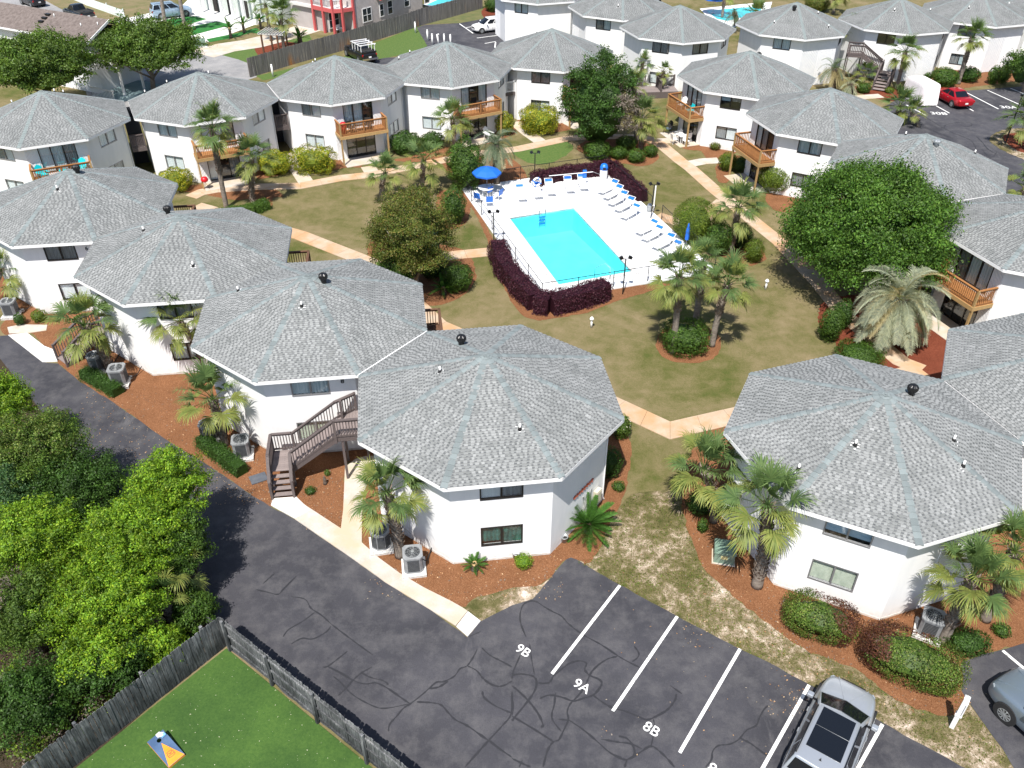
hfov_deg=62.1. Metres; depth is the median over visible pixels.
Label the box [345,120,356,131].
balcony chair
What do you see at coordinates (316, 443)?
deck stair
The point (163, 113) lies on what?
octagonal building
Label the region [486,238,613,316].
hedge
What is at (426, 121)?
window
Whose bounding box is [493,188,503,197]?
chair
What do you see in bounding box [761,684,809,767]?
bay line
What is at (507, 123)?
shrub
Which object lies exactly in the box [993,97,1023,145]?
fan palm
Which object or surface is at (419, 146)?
fan palm
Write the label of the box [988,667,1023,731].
parked car
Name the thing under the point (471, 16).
verge
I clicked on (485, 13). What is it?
red mulch bed
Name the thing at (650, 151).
shrub
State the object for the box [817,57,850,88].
feather palm
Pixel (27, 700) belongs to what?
thicket tree
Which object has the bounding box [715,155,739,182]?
mulch bed
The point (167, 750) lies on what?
bean bag board
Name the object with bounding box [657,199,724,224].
pool gate walk
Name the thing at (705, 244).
fan palm
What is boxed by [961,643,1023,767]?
side lot asphalt
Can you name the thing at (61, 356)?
outside stair
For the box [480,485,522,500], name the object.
window
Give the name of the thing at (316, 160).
shrub
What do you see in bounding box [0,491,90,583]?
thicket tree
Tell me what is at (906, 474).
octagonal building
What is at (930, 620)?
air conditioner
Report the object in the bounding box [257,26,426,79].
bright verge
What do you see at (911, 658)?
shrub
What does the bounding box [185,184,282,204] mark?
mulch bed
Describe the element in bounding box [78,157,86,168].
balcony chair
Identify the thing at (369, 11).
window
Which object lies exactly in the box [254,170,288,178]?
mulch bed
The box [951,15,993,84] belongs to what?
fan palm
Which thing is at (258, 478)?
manhole plate
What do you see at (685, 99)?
balcony chair
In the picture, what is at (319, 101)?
octagonal building
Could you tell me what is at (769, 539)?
fan palm
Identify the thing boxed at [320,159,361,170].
mulch bed
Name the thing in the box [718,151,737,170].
shrub
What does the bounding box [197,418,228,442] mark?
air conditioner
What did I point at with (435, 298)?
mulch bed
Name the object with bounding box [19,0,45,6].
parked suv
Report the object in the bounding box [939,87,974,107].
parked car
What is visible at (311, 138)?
window
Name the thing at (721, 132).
window
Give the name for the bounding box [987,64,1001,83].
shrub
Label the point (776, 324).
ground
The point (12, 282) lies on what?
fan palm
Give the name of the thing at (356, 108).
sliding door
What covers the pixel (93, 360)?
air conditioner
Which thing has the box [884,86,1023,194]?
lot asphalt
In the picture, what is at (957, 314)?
sliding door
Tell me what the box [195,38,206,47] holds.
electric box
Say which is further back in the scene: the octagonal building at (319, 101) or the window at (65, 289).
the octagonal building at (319, 101)
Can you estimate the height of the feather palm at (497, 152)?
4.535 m
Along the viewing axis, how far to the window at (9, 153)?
61.97 m
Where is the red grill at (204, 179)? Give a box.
[201,176,209,188]
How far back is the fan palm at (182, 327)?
44.10 m
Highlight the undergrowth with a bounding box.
[0,513,200,767]
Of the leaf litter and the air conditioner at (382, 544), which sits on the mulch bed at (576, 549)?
the air conditioner at (382, 544)
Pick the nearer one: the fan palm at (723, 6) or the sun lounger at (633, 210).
the sun lounger at (633, 210)
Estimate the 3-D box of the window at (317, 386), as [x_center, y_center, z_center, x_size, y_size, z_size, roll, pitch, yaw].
[-9.273,0.035,39.047,1.740,1.100,0.155,-4,37,-6]
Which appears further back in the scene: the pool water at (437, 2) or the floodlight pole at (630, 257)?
the pool water at (437, 2)
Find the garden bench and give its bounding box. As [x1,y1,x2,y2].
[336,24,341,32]
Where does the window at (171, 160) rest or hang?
in the octagonal building at (163, 113)
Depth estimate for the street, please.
92.56 m
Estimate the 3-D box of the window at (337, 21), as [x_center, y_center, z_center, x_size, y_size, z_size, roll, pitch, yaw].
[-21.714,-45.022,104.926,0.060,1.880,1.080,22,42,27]
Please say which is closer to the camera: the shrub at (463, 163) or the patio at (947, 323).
the patio at (947, 323)
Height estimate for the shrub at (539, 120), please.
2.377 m
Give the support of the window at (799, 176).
in the octagonal building at (798, 135)
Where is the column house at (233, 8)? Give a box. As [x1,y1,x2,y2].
[198,0,292,24]
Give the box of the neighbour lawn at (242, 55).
[224,34,310,62]
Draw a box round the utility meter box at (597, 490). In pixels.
[593,487,601,504]
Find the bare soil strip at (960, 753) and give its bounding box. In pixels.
[578,490,1012,767]
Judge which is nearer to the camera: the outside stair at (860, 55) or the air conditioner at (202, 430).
the air conditioner at (202, 430)
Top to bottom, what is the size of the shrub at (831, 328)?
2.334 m
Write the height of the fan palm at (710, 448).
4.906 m
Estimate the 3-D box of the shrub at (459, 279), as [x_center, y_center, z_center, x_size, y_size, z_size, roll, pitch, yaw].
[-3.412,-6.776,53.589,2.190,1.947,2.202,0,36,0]
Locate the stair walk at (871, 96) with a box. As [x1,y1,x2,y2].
[854,94,884,98]
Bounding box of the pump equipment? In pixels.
[646,186,656,211]
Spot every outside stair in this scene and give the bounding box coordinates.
[51,313,104,367]
[842,41,884,81]
[871,60,897,92]
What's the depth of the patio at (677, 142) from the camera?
75.40 m
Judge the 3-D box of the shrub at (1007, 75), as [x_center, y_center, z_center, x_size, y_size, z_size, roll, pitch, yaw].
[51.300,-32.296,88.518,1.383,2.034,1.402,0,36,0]
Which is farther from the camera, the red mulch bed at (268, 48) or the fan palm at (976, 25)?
the red mulch bed at (268, 48)
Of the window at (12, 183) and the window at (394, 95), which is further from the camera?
the window at (394, 95)
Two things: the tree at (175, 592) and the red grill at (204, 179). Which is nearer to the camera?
the tree at (175, 592)
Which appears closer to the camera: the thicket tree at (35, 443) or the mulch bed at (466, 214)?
the thicket tree at (35, 443)
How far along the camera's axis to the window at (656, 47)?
85.14 m
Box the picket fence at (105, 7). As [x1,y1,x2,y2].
[76,0,124,16]
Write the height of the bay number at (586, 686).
0.001 m
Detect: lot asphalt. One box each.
[374,19,503,64]
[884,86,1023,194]
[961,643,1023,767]
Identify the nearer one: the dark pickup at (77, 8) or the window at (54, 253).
the window at (54, 253)
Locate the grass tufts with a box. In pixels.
[578,494,1009,764]
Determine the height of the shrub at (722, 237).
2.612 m
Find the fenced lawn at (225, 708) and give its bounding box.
[76,648,371,767]
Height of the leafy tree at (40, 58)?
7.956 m
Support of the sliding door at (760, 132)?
in the octagonal building at (798, 135)
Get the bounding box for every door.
[37,143,78,172]
[199,121,235,148]
[207,156,239,180]
[212,0,218,11]
[227,0,230,13]
[244,1,249,17]
[342,101,372,125]
[346,135,376,157]
[461,84,486,107]
[462,117,486,138]
[683,120,698,141]
[686,85,701,111]
[749,163,767,187]
[754,124,774,155]
[939,295,977,325]
[953,248,993,292]
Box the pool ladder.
[536,202,545,224]
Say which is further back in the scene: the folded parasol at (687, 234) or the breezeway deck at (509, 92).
the breezeway deck at (509, 92)
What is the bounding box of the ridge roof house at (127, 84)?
[0,2,161,101]
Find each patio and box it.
[203,176,254,190]
[341,152,382,167]
[456,135,500,147]
[563,121,578,128]
[660,130,698,147]
[724,173,767,191]
[916,306,959,339]
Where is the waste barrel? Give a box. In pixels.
[600,163,607,180]
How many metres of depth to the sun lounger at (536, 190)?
65.66 m
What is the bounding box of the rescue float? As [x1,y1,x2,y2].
[582,170,586,177]
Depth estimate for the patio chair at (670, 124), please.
76.65 m
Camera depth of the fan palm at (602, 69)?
72.59 m
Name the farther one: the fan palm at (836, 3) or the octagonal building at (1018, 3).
the fan palm at (836, 3)
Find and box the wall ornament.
[573,478,593,499]
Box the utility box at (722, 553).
[712,538,736,566]
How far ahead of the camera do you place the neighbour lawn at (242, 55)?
97.35 m
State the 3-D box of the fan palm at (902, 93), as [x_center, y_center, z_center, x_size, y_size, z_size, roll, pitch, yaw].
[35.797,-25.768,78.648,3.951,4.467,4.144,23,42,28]
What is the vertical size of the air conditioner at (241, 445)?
1.102 m
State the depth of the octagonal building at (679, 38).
85.56 m
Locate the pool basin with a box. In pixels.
[510,208,629,283]
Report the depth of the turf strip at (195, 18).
109.88 m
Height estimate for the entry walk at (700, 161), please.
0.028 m
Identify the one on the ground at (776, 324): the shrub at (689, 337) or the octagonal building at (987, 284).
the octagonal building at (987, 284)
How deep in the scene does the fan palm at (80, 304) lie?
44.53 m
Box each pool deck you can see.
[463,175,710,291]
[701,2,771,26]
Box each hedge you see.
[75,365,125,397]
[192,433,249,477]
[216,198,272,213]
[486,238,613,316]
[528,157,611,186]
[608,160,648,201]
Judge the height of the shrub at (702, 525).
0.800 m
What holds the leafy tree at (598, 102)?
on the mulch bed at (648, 160)
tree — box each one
[0,22,108,95]
[0,367,41,429]
[0,403,95,504]
[0,457,46,516]
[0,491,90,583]
[0,561,78,666]
[0,648,85,761]
[18,571,84,649]
[23,442,134,526]
[41,543,176,645]
[42,614,153,710]
[72,484,203,596]
[86,8,213,89]
[120,439,216,518]
[137,619,189,670]
[153,504,218,590]
[161,586,218,631]
[169,582,221,634]
[359,179,464,281]
[554,44,649,146]
[772,149,971,299]
[998,47,1023,92]
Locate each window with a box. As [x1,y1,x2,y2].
[0,148,15,161]
[5,179,23,188]
[43,246,78,260]
[58,283,91,299]
[98,129,116,147]
[108,160,124,167]
[157,124,177,137]
[157,304,193,319]
[164,154,184,168]
[169,343,205,360]
[252,109,265,125]
[258,138,270,157]
[290,380,330,396]
[296,420,329,439]
[301,104,320,116]
[305,133,324,147]
[328,13,332,28]
[334,13,339,24]
[362,8,367,22]
[366,6,372,21]
[379,3,383,16]
[387,0,392,14]
[387,92,396,106]
[390,118,398,134]
[404,0,409,7]
[420,87,439,99]
[422,116,440,129]
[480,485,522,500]
[481,524,522,546]
[498,78,503,88]
[515,3,527,13]
[531,71,549,83]
[531,100,548,111]
[596,19,610,30]
[649,72,665,83]
[652,41,669,53]
[692,43,708,54]
[715,126,736,140]
[719,96,741,110]
[772,38,790,50]
[790,172,815,186]
[797,140,822,156]
[807,558,858,591]
[822,521,873,548]
[876,33,895,44]
[948,53,963,64]
[957,25,974,36]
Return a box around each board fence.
[21,617,226,767]
[219,617,407,767]
[246,0,482,76]
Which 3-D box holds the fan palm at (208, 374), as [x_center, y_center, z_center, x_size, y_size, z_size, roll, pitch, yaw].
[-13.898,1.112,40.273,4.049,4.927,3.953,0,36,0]
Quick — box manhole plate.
[249,472,266,484]
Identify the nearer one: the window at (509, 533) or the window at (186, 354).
the window at (509, 533)
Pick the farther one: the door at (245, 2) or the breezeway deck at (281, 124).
the door at (245, 2)
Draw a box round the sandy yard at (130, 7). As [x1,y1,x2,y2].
[47,0,151,20]
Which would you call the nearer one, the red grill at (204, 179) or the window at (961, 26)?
the red grill at (204, 179)
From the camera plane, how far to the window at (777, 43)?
86.29 m
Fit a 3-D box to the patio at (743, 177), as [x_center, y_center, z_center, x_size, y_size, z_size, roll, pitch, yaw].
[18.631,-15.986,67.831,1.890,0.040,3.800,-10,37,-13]
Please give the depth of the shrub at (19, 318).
50.32 m
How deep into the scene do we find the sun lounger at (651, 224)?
60.39 m
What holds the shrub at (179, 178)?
on the ground at (776, 324)
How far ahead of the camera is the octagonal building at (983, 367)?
37.85 m
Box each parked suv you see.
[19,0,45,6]
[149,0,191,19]
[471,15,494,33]
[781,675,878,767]
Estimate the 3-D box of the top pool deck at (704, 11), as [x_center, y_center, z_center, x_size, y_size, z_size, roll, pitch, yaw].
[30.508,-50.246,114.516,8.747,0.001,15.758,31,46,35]
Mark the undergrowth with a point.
(48, 738)
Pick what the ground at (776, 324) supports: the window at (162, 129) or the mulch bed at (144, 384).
the mulch bed at (144, 384)
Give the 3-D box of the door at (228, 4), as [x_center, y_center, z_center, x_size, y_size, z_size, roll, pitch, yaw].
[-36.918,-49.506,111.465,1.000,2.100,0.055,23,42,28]
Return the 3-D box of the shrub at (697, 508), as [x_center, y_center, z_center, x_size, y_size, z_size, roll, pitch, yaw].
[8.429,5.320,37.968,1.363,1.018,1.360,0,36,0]
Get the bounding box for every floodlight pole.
[487,209,499,239]
[530,150,539,170]
[619,255,632,293]
[649,181,659,217]
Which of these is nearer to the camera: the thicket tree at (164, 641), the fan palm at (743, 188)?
the thicket tree at (164, 641)
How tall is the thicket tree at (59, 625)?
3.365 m
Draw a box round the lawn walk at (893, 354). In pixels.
[186,134,925,369]
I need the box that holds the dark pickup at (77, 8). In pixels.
[62,3,96,16]
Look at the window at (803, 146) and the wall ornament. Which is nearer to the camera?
the wall ornament
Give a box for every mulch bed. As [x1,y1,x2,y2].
[0,276,366,527]
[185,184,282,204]
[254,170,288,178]
[255,42,297,55]
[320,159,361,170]
[362,432,631,606]
[367,241,476,305]
[394,146,449,161]
[436,190,470,228]
[442,155,526,184]
[460,183,669,320]
[482,8,494,16]
[494,128,515,138]
[517,120,569,132]
[576,139,658,165]
[655,325,720,362]
[675,144,735,158]
[681,427,1023,715]
[696,235,766,265]
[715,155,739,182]
[765,192,797,211]
[817,293,946,378]
[854,86,897,100]
[931,70,1014,88]
[1002,133,1023,152]
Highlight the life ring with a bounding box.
[532,177,541,186]
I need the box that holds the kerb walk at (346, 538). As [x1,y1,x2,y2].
[295,456,467,625]
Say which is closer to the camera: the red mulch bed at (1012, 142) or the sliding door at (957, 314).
the sliding door at (957, 314)
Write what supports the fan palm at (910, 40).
on the red mulch bed at (880, 92)
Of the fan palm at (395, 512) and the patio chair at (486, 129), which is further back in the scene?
the patio chair at (486, 129)
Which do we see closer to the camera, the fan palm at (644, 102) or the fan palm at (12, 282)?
the fan palm at (12, 282)
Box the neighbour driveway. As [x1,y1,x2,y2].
[195,26,320,56]
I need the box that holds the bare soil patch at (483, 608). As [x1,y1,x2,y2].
[459,580,547,633]
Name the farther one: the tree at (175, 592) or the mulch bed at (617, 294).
the mulch bed at (617, 294)
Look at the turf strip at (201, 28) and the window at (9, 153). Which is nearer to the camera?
the window at (9, 153)
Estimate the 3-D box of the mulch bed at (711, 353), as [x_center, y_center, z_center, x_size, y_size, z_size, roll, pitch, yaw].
[10.233,-2.392,49.304,3.927,0.001,4.129,0,36,0]
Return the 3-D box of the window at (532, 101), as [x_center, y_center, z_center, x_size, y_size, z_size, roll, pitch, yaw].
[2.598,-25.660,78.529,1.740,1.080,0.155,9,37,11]
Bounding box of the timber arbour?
[257,27,288,52]
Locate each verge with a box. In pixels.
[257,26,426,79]
[429,9,483,23]
[989,128,1023,158]
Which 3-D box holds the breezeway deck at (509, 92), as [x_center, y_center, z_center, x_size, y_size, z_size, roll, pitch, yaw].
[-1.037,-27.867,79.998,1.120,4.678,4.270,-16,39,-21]
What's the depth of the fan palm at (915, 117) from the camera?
77.75 m
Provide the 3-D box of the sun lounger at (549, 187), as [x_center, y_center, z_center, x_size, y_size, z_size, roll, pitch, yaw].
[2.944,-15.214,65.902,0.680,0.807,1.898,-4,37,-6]
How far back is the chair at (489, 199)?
63.50 m
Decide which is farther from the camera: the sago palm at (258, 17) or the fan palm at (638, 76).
the sago palm at (258, 17)
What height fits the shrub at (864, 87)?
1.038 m
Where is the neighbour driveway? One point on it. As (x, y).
(215, 50)
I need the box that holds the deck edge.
[462,189,691,289]
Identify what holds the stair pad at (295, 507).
on the mulch bed at (144, 384)
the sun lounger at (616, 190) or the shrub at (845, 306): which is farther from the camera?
the sun lounger at (616, 190)
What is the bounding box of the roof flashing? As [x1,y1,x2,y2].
[358,331,425,375]
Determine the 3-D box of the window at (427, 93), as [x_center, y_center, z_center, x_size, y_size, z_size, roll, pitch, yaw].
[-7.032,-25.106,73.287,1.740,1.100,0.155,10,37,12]
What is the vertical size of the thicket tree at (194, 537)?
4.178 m
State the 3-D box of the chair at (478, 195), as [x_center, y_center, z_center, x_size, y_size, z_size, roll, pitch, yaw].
[-2.532,-14.148,64.340,0.593,0.896,0.665,16,39,20]
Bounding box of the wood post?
[949,695,970,728]
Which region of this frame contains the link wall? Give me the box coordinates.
[382,64,405,133]
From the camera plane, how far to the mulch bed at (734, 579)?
33.75 m
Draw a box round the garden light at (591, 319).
[590,317,593,327]
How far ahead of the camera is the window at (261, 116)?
68.54 m
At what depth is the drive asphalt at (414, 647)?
31.94 m
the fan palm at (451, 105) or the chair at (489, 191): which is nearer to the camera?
the chair at (489, 191)
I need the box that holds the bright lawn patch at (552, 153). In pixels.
[512,142,572,163]
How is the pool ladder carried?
attached to the pool deck at (617, 231)
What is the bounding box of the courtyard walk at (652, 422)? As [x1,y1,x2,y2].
[190,203,929,439]
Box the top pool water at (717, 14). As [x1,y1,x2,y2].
[707,7,759,20]
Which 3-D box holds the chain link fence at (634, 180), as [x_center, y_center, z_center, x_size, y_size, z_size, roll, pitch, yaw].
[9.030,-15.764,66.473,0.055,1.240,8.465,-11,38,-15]
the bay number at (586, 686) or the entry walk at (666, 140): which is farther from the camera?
the entry walk at (666, 140)
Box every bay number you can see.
[516,644,530,656]
[574,679,587,693]
[643,722,659,735]
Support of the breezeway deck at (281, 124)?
on the ground at (776, 324)
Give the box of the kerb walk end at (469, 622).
[456,612,479,636]
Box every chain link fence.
[462,178,716,291]
[466,155,604,185]
[605,156,652,203]
[661,205,716,261]
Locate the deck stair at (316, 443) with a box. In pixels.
[265,392,369,499]
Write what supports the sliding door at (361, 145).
in the octagonal building at (319, 101)
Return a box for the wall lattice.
[582,488,591,511]
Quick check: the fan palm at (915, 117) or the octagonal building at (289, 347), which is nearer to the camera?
the octagonal building at (289, 347)
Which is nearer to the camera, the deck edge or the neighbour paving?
the deck edge
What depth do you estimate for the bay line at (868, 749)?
29.13 m
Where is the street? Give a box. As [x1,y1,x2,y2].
[0,0,256,106]
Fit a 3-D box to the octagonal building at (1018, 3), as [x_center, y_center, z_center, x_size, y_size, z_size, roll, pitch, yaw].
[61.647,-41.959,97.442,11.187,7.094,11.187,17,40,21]
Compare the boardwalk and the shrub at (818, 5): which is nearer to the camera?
the boardwalk
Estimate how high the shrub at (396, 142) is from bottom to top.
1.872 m
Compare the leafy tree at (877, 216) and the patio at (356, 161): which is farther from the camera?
the patio at (356, 161)
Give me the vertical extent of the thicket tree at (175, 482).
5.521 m
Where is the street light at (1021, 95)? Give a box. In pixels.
[1005,93,1023,143]
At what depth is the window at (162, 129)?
65.94 m
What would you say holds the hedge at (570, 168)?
on the ground at (776, 324)
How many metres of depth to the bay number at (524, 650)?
32.23 m
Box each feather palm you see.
[475,128,516,184]
[723,6,745,27]
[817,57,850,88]
[839,77,861,94]
[853,264,952,356]
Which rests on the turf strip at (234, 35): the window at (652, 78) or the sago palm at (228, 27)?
the sago palm at (228, 27)
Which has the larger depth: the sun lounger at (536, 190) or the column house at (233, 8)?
the column house at (233, 8)
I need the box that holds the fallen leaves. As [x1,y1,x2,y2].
[79,386,988,765]
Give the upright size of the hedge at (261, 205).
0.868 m
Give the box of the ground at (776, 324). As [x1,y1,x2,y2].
[0,0,1021,767]
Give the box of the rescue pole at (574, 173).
[549,171,602,181]
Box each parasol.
[472,166,500,195]
[685,223,689,246]
[706,0,722,13]
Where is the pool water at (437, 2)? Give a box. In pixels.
[427,0,450,5]
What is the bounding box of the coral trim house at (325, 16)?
[289,0,429,33]
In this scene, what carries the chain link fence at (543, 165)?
on the ground at (776, 324)
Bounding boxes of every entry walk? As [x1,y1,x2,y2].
[283,153,312,183]
[361,166,376,172]
[514,121,544,142]
[657,138,672,142]
[689,157,717,165]
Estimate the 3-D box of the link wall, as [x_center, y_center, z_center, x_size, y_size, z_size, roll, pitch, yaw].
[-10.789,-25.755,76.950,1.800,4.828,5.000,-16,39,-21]
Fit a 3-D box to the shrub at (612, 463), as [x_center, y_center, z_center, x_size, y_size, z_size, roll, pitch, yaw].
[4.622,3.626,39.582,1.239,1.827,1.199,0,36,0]
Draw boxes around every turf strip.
[167,16,204,25]
[190,21,230,35]
[207,28,258,41]
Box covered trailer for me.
[904,75,940,105]
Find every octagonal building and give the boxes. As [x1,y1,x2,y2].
[0,89,134,190]
[0,164,195,313]
[73,205,310,375]
[128,71,279,188]
[190,258,442,452]
[266,55,404,165]
[357,324,623,563]
[386,41,511,140]
[491,28,612,127]
[495,0,577,40]
[568,0,671,64]
[619,5,735,90]
[664,50,815,151]
[722,354,1022,619]
[728,87,903,197]
[735,2,851,84]
[828,131,1008,247]
[837,0,953,81]
[917,193,1023,325]
[923,0,1023,72]
[941,313,1023,524]
[1003,0,1023,57]
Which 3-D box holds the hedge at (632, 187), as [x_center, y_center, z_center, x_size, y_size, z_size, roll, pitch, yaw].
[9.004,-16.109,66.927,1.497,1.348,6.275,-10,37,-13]
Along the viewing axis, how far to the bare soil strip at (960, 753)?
33.79 m
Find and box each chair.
[34,165,49,178]
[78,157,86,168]
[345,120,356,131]
[364,117,371,130]
[473,193,483,203]
[482,186,492,196]
[483,126,493,135]
[485,196,493,206]
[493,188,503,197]
[663,120,673,132]
[676,96,687,107]
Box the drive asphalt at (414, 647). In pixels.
[0,335,963,767]
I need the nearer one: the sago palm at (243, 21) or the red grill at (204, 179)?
the red grill at (204, 179)
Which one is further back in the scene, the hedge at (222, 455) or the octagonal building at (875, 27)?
the octagonal building at (875, 27)
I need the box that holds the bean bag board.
[147,730,184,767]
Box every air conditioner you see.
[0,297,31,320]
[85,350,119,373]
[106,362,141,388]
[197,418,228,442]
[230,433,258,461]
[369,522,393,555]
[401,544,431,578]
[911,605,946,646]
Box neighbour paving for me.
[130,0,262,41]
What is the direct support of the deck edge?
on the ground at (776, 324)
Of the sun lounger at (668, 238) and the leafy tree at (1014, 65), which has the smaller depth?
the sun lounger at (668, 238)
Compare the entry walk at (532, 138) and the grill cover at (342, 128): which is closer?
the grill cover at (342, 128)
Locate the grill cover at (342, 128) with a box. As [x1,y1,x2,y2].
[340,122,345,133]
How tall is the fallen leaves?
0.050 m
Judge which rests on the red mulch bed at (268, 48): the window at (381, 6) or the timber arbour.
the timber arbour
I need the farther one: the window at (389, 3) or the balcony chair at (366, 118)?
the window at (389, 3)
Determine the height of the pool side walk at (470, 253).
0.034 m
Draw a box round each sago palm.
[219,17,239,38]
[234,15,252,33]
[251,12,266,28]
[289,26,309,43]
[292,25,306,42]
[429,272,458,296]
[462,552,488,575]
[564,492,621,551]
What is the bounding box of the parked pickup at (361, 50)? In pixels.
[344,38,377,61]
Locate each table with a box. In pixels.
[478,184,493,195]
[675,132,685,143]
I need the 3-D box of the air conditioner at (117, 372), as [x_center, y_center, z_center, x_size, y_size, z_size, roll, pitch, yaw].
[-20.920,-0.660,45.847,1.442,1.145,1.654,-5,37,-7]
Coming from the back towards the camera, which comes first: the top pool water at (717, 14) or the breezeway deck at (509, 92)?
the top pool water at (717, 14)
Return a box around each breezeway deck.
[125,107,149,163]
[272,101,289,141]
[505,80,514,95]
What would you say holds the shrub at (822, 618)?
on the mulch bed at (734, 579)
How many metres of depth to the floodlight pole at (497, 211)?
58.05 m
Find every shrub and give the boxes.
[13,312,25,324]
[30,308,47,322]
[159,166,193,191]
[257,148,295,176]
[290,143,337,176]
[304,485,316,495]
[324,469,330,475]
[370,247,415,279]
[389,129,423,154]
[421,131,445,144]
[422,258,450,279]
[440,184,466,224]
[441,261,474,292]
[444,134,485,190]
[484,0,494,11]
[495,110,514,134]
[514,553,532,570]
[518,102,560,134]
[582,139,612,160]
[605,445,623,478]
[610,145,627,159]
[611,480,625,491]
[613,413,631,439]
[616,134,637,149]
[626,147,646,162]
[643,144,657,156]
[658,315,711,358]
[672,196,719,242]
[685,491,709,516]
[697,518,708,532]
[706,218,733,255]
[709,142,720,149]
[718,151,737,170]
[727,222,753,248]
[733,156,745,171]
[743,239,765,262]
[758,166,792,192]
[781,587,863,646]
[804,0,830,11]
[817,304,845,342]
[832,337,886,365]
[833,298,855,327]
[856,82,871,92]
[856,618,972,697]
[884,87,894,93]
[924,72,931,78]
[929,66,960,86]
[943,627,992,658]
[957,65,981,82]
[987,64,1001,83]
[990,621,1012,638]
[998,65,1011,83]
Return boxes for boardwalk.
[629,74,678,98]
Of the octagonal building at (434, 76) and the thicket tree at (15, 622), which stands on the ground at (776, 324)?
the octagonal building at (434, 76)
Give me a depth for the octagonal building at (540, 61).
77.78 m
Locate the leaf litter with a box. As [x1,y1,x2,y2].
[0,359,214,767]
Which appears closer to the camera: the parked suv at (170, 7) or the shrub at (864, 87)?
the shrub at (864, 87)
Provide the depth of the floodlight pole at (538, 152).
66.82 m
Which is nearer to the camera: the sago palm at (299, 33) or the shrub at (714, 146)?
the shrub at (714, 146)
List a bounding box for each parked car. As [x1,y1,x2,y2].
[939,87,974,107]
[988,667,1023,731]
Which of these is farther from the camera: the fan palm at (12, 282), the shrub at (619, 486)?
the fan palm at (12, 282)
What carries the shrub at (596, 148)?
on the ground at (776, 324)
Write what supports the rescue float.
hanging from the chain link fence at (543, 165)
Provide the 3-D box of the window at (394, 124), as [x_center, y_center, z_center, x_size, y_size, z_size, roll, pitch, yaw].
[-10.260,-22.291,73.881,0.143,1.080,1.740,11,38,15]
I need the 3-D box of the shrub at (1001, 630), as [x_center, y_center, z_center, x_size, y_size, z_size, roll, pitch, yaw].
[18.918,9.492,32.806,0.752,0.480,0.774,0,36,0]
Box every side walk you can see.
[7,324,46,333]
[442,248,489,259]
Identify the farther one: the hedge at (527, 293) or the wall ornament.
the hedge at (527, 293)
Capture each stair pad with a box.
[8,333,57,361]
[271,497,308,518]
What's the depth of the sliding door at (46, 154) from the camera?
62.37 m
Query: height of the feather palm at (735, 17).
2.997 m
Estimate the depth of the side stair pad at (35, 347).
48.64 m
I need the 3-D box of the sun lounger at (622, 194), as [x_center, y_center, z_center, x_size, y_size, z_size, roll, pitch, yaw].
[7.976,-14.002,64.275,0.680,0.807,1.898,30,46,34]
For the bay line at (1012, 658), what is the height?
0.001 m
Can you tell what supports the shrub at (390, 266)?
on the ground at (776, 324)
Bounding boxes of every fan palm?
[0,249,22,302]
[37,288,123,369]
[117,539,194,603]
[135,288,203,367]
[146,563,189,626]
[150,538,210,593]
[160,0,166,21]
[171,357,255,447]
[178,0,185,24]
[184,97,239,207]
[231,132,280,201]
[248,0,277,40]
[265,0,298,47]
[347,454,431,559]
[363,147,407,201]
[401,133,445,189]
[431,96,473,149]
[589,49,612,136]
[621,66,652,143]
[621,93,669,149]
[634,49,653,84]
[644,238,712,353]
[655,60,674,87]
[662,423,748,523]
[674,234,729,327]
[698,244,759,347]
[706,174,773,252]
[710,448,821,589]
[720,0,733,17]
[742,0,771,13]
[821,0,850,13]
[854,60,878,84]
[879,83,921,123]
[885,31,926,89]
[895,92,930,127]
[916,527,1023,645]
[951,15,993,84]
[967,504,1023,623]
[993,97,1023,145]
[1006,162,1023,195]
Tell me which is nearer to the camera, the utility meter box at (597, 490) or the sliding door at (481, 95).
the utility meter box at (597, 490)
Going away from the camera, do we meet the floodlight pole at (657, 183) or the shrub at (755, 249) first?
the shrub at (755, 249)
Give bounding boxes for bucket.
[561,533,568,542]
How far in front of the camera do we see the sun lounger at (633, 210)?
62.52 m
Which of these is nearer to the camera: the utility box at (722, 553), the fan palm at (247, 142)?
the utility box at (722, 553)
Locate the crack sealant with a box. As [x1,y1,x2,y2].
[256,116,997,766]
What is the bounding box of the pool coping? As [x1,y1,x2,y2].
[504,205,638,288]
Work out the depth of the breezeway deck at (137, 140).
69.00 m
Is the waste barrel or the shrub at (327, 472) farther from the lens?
the waste barrel
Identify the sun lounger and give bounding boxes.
[515,183,526,200]
[531,181,542,198]
[544,178,555,193]
[563,175,574,191]
[577,173,588,188]
[597,178,618,193]
[602,183,623,199]
[606,189,628,206]
[613,195,635,212]
[620,202,641,220]
[635,217,659,234]
[640,223,664,240]
[651,231,675,249]
[658,238,682,255]
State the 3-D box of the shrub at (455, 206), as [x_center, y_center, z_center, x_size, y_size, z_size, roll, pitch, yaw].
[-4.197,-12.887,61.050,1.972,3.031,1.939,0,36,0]
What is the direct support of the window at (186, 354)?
in the octagonal building at (197, 257)
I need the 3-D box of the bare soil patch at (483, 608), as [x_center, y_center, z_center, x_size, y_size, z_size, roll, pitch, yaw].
[-0.180,8.860,33.936,4.218,0.001,1.698,-12,38,-15]
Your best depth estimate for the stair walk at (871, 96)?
85.46 m
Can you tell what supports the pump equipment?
on the ground at (776, 324)
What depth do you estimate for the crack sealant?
30.62 m
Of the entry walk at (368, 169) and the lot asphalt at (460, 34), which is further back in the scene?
the lot asphalt at (460, 34)
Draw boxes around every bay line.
[551,585,620,673]
[612,616,677,710]
[678,648,740,752]
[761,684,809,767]
[856,724,883,767]
[1002,650,1023,668]
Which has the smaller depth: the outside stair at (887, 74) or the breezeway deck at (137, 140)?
the breezeway deck at (137, 140)

